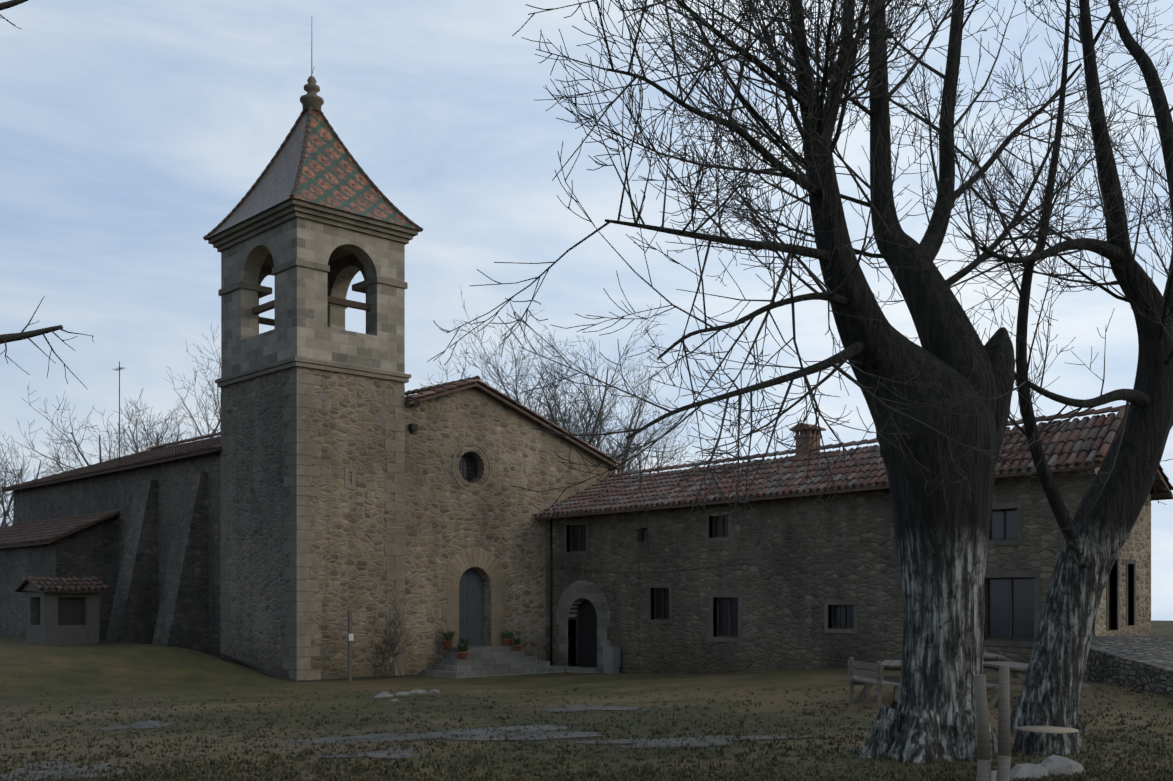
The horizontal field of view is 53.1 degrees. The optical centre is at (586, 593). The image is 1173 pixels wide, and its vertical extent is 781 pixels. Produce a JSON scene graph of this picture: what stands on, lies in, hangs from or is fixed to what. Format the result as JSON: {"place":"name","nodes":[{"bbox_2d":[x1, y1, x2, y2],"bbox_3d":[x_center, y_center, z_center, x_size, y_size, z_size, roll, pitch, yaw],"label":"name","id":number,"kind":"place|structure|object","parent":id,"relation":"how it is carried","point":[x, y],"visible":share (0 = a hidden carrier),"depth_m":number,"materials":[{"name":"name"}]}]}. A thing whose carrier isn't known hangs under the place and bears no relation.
{"place":"outdoors","nodes":[
{"label":"outdoors","id":0,"kind":"place"},
{"bbox_2d":[0,620,1172,780],"bbox_3d":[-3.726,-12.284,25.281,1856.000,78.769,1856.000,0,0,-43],"label":"ground","id":1,"kind":"structure","parent":0,"point":[122,670],"depth_m":23.88,"materials":[{"name":"green plant"}]},
{"bbox_2d":[0,445,30,528],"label":"tree","id":2,"kind":"object","parent":1,"relation":"on","point":[3,469],"visible":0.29,"depth_m":60.82,"materials":[{"name":"plant"}]},
{"bbox_2d":[0,456,35,526],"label":"tree","id":3,"kind":"object","parent":1,"relation":"on","point":[5,484],"visible":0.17,"depth_m":80.06,"materials":[{"name":"brown plant"}]},
{"bbox_2d":[0,432,60,529],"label":"tree","id":4,"kind":"object","parent":1,"relation":"on","point":[7,514],"visible":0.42,"depth_m":70.01,"materials":[{"name":"plant"}]},
{"bbox_2d":[0,0,93,389],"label":"bough","id":5,"kind":"object","parent":1,"relation":"on","point":[12,337],"visible":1,"depth_m":13.77,"materials":[{"name":"black wood"}]},
{"bbox_2d":[0,516,116,640],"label":"church annex","id":6,"kind":"object","parent":1,"relation":"on","point":[91,551],"visible":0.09,"depth_m":47.19,"materials":[{"name":"grey stone"}]},
{"bbox_2d":[0,509,119,547],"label":"annex roof","id":7,"kind":"structure","parent":6,"relation":"on","point":[29,533],"depth_m":48.44,"materials":[{"name":"tile"}]},
{"bbox_2d":[26,591,98,644],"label":"well house","id":8,"kind":"structure","parent":1,"relation":"on","point":[48,630],"depth_m":41.87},
{"bbox_2d":[22,582,36,590],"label":"gable wall","id":9,"kind":"structure","parent":8,"relation":"on","point":[28,587],"depth_m":41.90,"materials":[{"name":"grey paint"}]},
{"bbox_2d":[15,576,90,591],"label":"roof tiles","id":10,"kind":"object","parent":9,"relation":"on","point":[22,585],"depth_m":42.18,"materials":[{"name":"tile"}]},
{"bbox_2d":[39,597,83,624],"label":"window","id":11,"kind":"structure","parent":8,"relation":"on","point":[70,610],"depth_m":42.04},
{"bbox_2d":[26,576,110,592],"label":"tiled roof","id":12,"kind":"structure","parent":8,"relation":"on","point":[93,584],"depth_m":41.82,"materials":[{"name":"tile"}]},
{"bbox_2d":[13,450,220,656],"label":"church nave","id":13,"kind":"structure","parent":1,"relation":"on","point":[109,491],"depth_m":44.84,"materials":[{"name":"grey stone"}]},
{"bbox_2d":[2,436,221,491],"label":"roof","id":14,"kind":"structure","parent":13,"relation":"on","point":[173,452],"depth_m":49.73,"materials":[{"name":"tile"}]},
{"bbox_2d":[106,471,207,652],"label":"buttresses","id":15,"kind":"structure","parent":13,"relation":"attached to","point":[178,617],"depth_m":41.75,"materials":[{"name":"grey stone"}]},
{"bbox_2d":[178,383,619,470],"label":"roof edge","id":16,"kind":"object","parent":13,"relation":"on","point":[524,414],"depth_m":43.48,"materials":[{"name":"tile"}]},
{"bbox_2d":[146,375,620,464],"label":"roof tiles","id":17,"kind":"object","parent":16,"relation":"on","point":[423,391],"visible":0.6,"depth_m":43.23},
{"bbox_2d":[408,400,419,433],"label":"facade fixtures","id":18,"kind":"object","parent":13,"relation":"attached to","point":[412,427],"visible":0.83,"depth_m":39.54,"materials":[{"name":"metal"}]},
{"bbox_2d":[405,381,476,405],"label":"roof eave","id":19,"kind":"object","parent":13,"relation":"on","point":[408,401],"depth_m":40.27,"materials":[{"name":"tile"}]},
{"bbox_2d":[460,453,474,481],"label":"round window","id":20,"kind":"structure","parent":13,"relation":"attached to","point":[463,472],"depth_m":41.99,"materials":[{"name":"black glass"}]},
{"bbox_2d":[452,443,490,491],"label":"window surround","id":21,"kind":"object","parent":13,"relation":"attached to","point":[489,463],"visible":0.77,"depth_m":41.51,"materials":[{"name":"grey stone"}]},
{"bbox_2d":[442,547,506,647],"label":"door voussoirs","id":22,"kind":"object","parent":13,"relation":"attached to","point":[464,560],"depth_m":41.58,"materials":[{"name":"beige stone"}]},
{"bbox_2d":[15,323,220,475],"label":"tree","id":23,"kind":"object","parent":1,"relation":"on","point":[109,450],"visible":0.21,"depth_m":74.40,"materials":[{"name":"brown plant"}]},
{"bbox_2d":[101,384,220,455],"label":"tree","id":24,"kind":"object","parent":1,"relation":"on","point":[157,442],"visible":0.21,"depth_m":67.55,"materials":[{"name":"brown plant"}]},
{"bbox_2d":[221,366,404,678],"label":"tower","id":25,"kind":"structure","parent":1,"relation":"on","point":[351,432],"depth_m":38.26,"materials":[{"name":"stone"}]},
{"bbox_2d":[221,217,404,377],"bbox_3d":[-9.367,-9.632,40.004,4.050,4.790,5.140,0,0,-43],"label":"belfry","id":26,"kind":"object","parent":25,"relation":"on","point":[309,323],"visible":0.81,"depth_m":38.74,"materials":[{"name":"grey stone"}]},
{"bbox_2d":[252,296,369,325],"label":"tower yokes","id":27,"kind":"object","parent":26,"relation":"attached to","point":[264,307],"visible":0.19,"depth_m":38.86,"materials":[{"name":"brown wood"}]},
{"bbox_2d":[206,110,419,239],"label":"tower roof","id":28,"kind":"structure","parent":26,"relation":"on","point":[332,176],"depth_m":38.89,"materials":[{"name":"multicoloured tile"}]},
{"bbox_2d":[300,76,323,111],"bbox_3d":[-9.367,-17.042,40.004,0.800,1.250,0.800,0,0,-43],"label":"finial","id":29,"kind":"object","parent":28,"relation":"on","point":[311,97],"visible":0.96,"depth_m":39.80,"materials":[{"name":"grey stone"}]},
{"bbox_2d":[311,41,314,75],"bbox_3d":[-9.333,-18.642,40.036,0.121,2.150,0.032,0,0,-43],"label":"lightning rod","id":30,"kind":"object","parent":29,"relation":"on","point":[311,59],"visible":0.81,"depth_m":40.00,"materials":[{"name":"grey metal"}]},
{"bbox_2d":[203,106,422,240],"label":"roof ridge tiles","id":31,"kind":"object","parent":28,"relation":"on","point":[301,162],"visible":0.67,"depth_m":39.74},
{"bbox_2d":[208,199,417,387],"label":"tower cornices","id":32,"kind":"object","parent":26,"relation":"attached to","point":[266,221],"visible":0.46,"depth_m":38.29,"materials":[{"name":"grey stone"}]},
{"bbox_2d":[221,373,404,680],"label":"corner quoins","id":33,"kind":"object","parent":25,"relation":"attached to","point":[299,625],"visible":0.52,"depth_m":37.18,"materials":[{"name":"beige stone"}]},
{"bbox_2d":[345,467,355,488],"bbox_3d":[-7.756,-3.747,38.149,0.400,0.680,0.270,0,0,-43],"label":"tower slit frame","id":34,"kind":"object","parent":25,"relation":"attached to","point":[347,471],"visible":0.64,"depth_m":38.06,"materials":[{"name":"grey stone"}]},
{"bbox_2d":[210,650,425,681],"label":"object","id":35,"kind":"structure","parent":1,"relation":"on","point":[260,670],"depth_m":37.86,"materials":[{"name":"grey stone"}]},
{"bbox_2d":[348,610,353,680],"bbox_3d":[-7.494,1.798,37.188,0.220,2.550,0.125,0,0,-43],"label":"sign post","id":36,"kind":"object","parent":1,"relation":"on","point":[350,646],"visible":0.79,"depth_m":37.15,"materials":[{"name":"grey metal"}]},
{"bbox_2d":[349,634,353,640],"bbox_3d":[-7.449,1.373,37.142,0.170,0.220,0.004,0,0,-43],"label":"sign plate","id":37,"kind":"object","parent":36,"relation":"attached to","point":[351,637],"visible":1,"depth_m":37.15,"materials":[{"name":"white metal"}]},
{"bbox_2d":[0,704,814,780],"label":"yard rock slabs","id":38,"kind":"structure","parent":1,"relation":"on","point":[484,735],"depth_m":17.93,"materials":[{"name":"grey stone"}]},
{"bbox_2d":[364,585,454,678],"bbox_3d":[-5.822,1.148,39.099,3.637,3.260,2.044,0,0,-43],"label":"bare shrub","id":39,"kind":"object","parent":1,"relation":"on","point":[396,654],"depth_m":38.43,"materials":[{"name":"brown plant"}]},
{"bbox_2d":[112,361,743,665],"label":"roof aerial and pipes","id":40,"kind":"object","parent":1,"relation":"on","point":[550,545],"visible":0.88,"depth_m":43.56,"materials":[{"name":"metal"}]},
{"bbox_2d":[422,646,563,677],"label":"church steps","id":41,"kind":"structure","parent":1,"relation":"on","point":[481,661],"depth_m":40.48,"materials":[{"name":"grey stone"}]},
{"bbox_2d":[441,629,521,659],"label":"flower pots","id":42,"kind":"object","parent":41,"relation":"on","point":[462,648],"visible":1,"depth_m":40.25,"materials":[{"name":"ceramic"}]},
{"bbox_2d":[405,387,607,674],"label":"church facade","id":43,"kind":"structure","parent":1,"relation":"on","point":[448,517],"depth_m":41.85,"materials":[{"name":"beige stone"}]},
{"bbox_2d":[459,452,477,482],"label":"window grille","id":44,"kind":"object","parent":43,"relation":"attached to","point":[469,468],"visible":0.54,"depth_m":41.81,"materials":[{"name":"black metal"}]},
{"bbox_2d":[459,568,482,645],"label":"church door","id":45,"kind":"structure","parent":43,"relation":"in","point":[471,604],"depth_m":42.01,"materials":[{"name":"grey wood"}]},
{"bbox_2d":[438,343,677,472],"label":"tree","id":46,"kind":"object","parent":1,"relation":"on","point":[610,454],"visible":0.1,"depth_m":75.53,"materials":[{"name":"brown wood"}]},
{"bbox_2d":[421,296,701,475],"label":"tree","id":47,"kind":"object","parent":1,"relation":"on","point":[575,422],"visible":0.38,"depth_m":76.85,"materials":[{"name":"brown plant"}]},
{"bbox_2d":[564,666,600,672],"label":"doorstep","id":48,"kind":"object","parent":1,"relation":"on","point":[573,669],"visible":0.21,"depth_m":41.67,"materials":[{"name":"grey stone"}]},
{"bbox_2d":[453,287,718,477],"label":"tree","id":49,"kind":"object","parent":1,"relation":"on","point":[622,467],"visible":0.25,"depth_m":85.86,"materials":[{"name":"brown plant"}]},
{"bbox_2d":[0,677,1172,780],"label":"grass tufts","id":50,"kind":"object","parent":1,"relation":"on","point":[645,772],"visible":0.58,"depth_m":15.13,"materials":[{"name":"green plant"}]},
{"bbox_2d":[602,646,620,673],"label":"house bin","id":51,"kind":"object","parent":1,"relation":"on","point":[611,659],"visible":0.96,"depth_m":40.70,"materials":[{"name":"grey metal"}]},
{"bbox_2d":[561,378,704,477],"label":"tree","id":52,"kind":"object","parent":1,"relation":"on","point":[658,448],"visible":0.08,"depth_m":89.86,"materials":[{"name":"brown plant"}]},
{"bbox_2d":[374,689,1085,780],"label":"loose rocks","id":53,"kind":"object","parent":1,"relation":"on","point":[1055,765],"visible":0.77,"depth_m":12.47,"materials":[{"name":"grey stone"}]},
{"bbox_2d":[427,0,1172,763],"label":"tree","id":54,"kind":"object","parent":1,"relation":"on","point":[939,458],"visible":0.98,"depth_m":14.04,"materials":[{"name":"grey plant"}]},
{"bbox_2d":[847,652,1089,709],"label":"wooden benches","id":55,"kind":"object","parent":1,"relation":"on","point":[992,663],"visible":0.48,"depth_m":22.34,"materials":[{"name":"grey wood"}]},
{"bbox_2d":[974,667,1010,780],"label":"fence posts","id":56,"kind":"object","parent":1,"relation":"on","point":[984,752],"visible":1,"depth_m":10.52,"materials":[{"name":"grey wood"}]},
{"bbox_2d":[873,0,1172,733],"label":"leaning tree","id":57,"kind":"object","parent":1,"relation":"on","point":[1096,529],"visible":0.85,"depth_m":16.76,"materials":[{"name":"grey plant"}]},
{"bbox_2d":[1011,729,1083,754],"bbox_3d":[5.769,1.933,14.679,1.040,0.470,1.014,0,0,-43],"label":"tree stump","id":58,"kind":"object","parent":1,"relation":"on","point":[1026,742],"visible":0.46,"depth_m":14.34,"materials":[{"name":"grey wood"}]},
{"bbox_2d":[1016,726,1078,732],"bbox_3d":[5.769,1.698,14.679,0.750,0.010,0.731,0,0,-43],"label":"stump top","id":59,"kind":"object","parent":58,"relation":"attached to","point":[1045,729],"visible":0.98,"depth_m":14.64,"materials":[{"name":"beige wood"}]},
{"bbox_2d":[1095,494,1150,635],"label":"building side wall","id":60,"kind":"structure","parent":1,"relation":"on","point":[1137,545],"depth_m":30.74,"materials":[{"name":"beige stone"}]},
{"bbox_2d":[1106,555,1135,630],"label":"house frames","id":61,"kind":"structure","parent":60,"relation":"in","point":[1132,583],"depth_m":30.31,"materials":[{"name":"black wood"}]},
{"bbox_2d":[1083,636,1172,695],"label":"stone retaining wall","id":62,"kind":"structure","parent":1,"relation":"on","point":[1139,662],"depth_m":23.98,"materials":[{"name":"grey stone"}]},
{"bbox_2d":[0,0,1172,620],"label":"sky","id":63,"kind":"structure","parent":0,"point":[130,130],"materials":[{"name":"blue"}]},
{"bbox_2d":[636,528,646,541],"bbox_3d":[1.911,-2.012,39.981,0.400,0.470,0.240,0,0,-43],"label":"house lantern","id":64,"kind":"object","parent":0,"point":[641,534],"visible":1,"depth_m":39.87,"materials":[{"name":"black metal"}]},
{"bbox_2d":[652,588,850,628],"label":"window grilles","id":65,"kind":"object","parent":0,"point":[835,612],"visible":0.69,"depth_m":34.71,"materials":[{"name":"black metal"}]},
{"bbox_2d":[546,474,1094,673],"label":"house wall","id":66,"kind":"structure","parent":0,"point":[784,583],"depth_m":36.31,"materials":[{"name":"brown stone"}]},
{"bbox_2d":[556,580,609,672],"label":"house door voussoirs","id":67,"kind":"object","parent":66,"relation":"attached to","point":[591,592],"visible":0.67,"depth_m":42.69,"materials":[{"name":"grey stone"}]},
{"bbox_2d":[578,600,596,667],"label":"door","id":68,"kind":"structure","parent":66,"relation":"in","point":[587,635],"depth_m":42.98,"materials":[{"name":"black wood"}]},
{"bbox_2d":[564,502,1039,646],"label":"windows","id":69,"kind":"structure","parent":66,"relation":"in","point":[1018,506],"depth_m":34.81,"materials":[{"name":"stone"}]},
{"bbox_2d":[535,413,1123,519],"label":"house roof","id":70,"kind":"structure","parent":66,"relation":"on","point":[662,490],"depth_m":36.21,"materials":[{"name":"red tile"}]},
{"bbox_2d":[789,423,825,457],"bbox_3d":[7.156,-4.737,37.923,0.840,1.520,0.840,0,0,-43],"label":"house chimney","id":71,"kind":"object","parent":70,"relation":"on","point":[801,439],"visible":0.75,"depth_m":37.73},
{"bbox_2d":[606,405,1172,489],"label":"roof tiles","id":72,"kind":"object","parent":70,"relation":"on","point":[1112,430],"visible":0.56,"depth_m":35.41,"materials":[{"name":"red tile"}]},
{"bbox_2d":[614,413,1172,500],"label":"ridge tiles","id":73,"kind":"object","parent":66,"relation":"on","point":[1163,484],"depth_m":31.22,"materials":[{"name":"brown ceramic"}]},
{"bbox_2d":[567,424,1099,524],"bbox_3d":[7.925,-3.487,38.720,6.599,1.920,20.500,0,0,-43],"label":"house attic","id":74,"kind":"object","parent":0,"point":[1072,472],"visible":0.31,"depth_m":30.29,"materials":[{"name":"brown ceramic"}]},
{"bbox_2d":[1109,575,1109,629],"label":"house end","id":75,"kind":"structure","parent":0,"point":[1109,602],"depth_m":30.00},
{"bbox_2d":[1149,475,1171,497],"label":"house rafter ends","id":76,"kind":"object","parent":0,"point":[1164,494],"visible":0.25,"depth_m":31.17,"materials":[{"name":"brown wood"}]}
]}

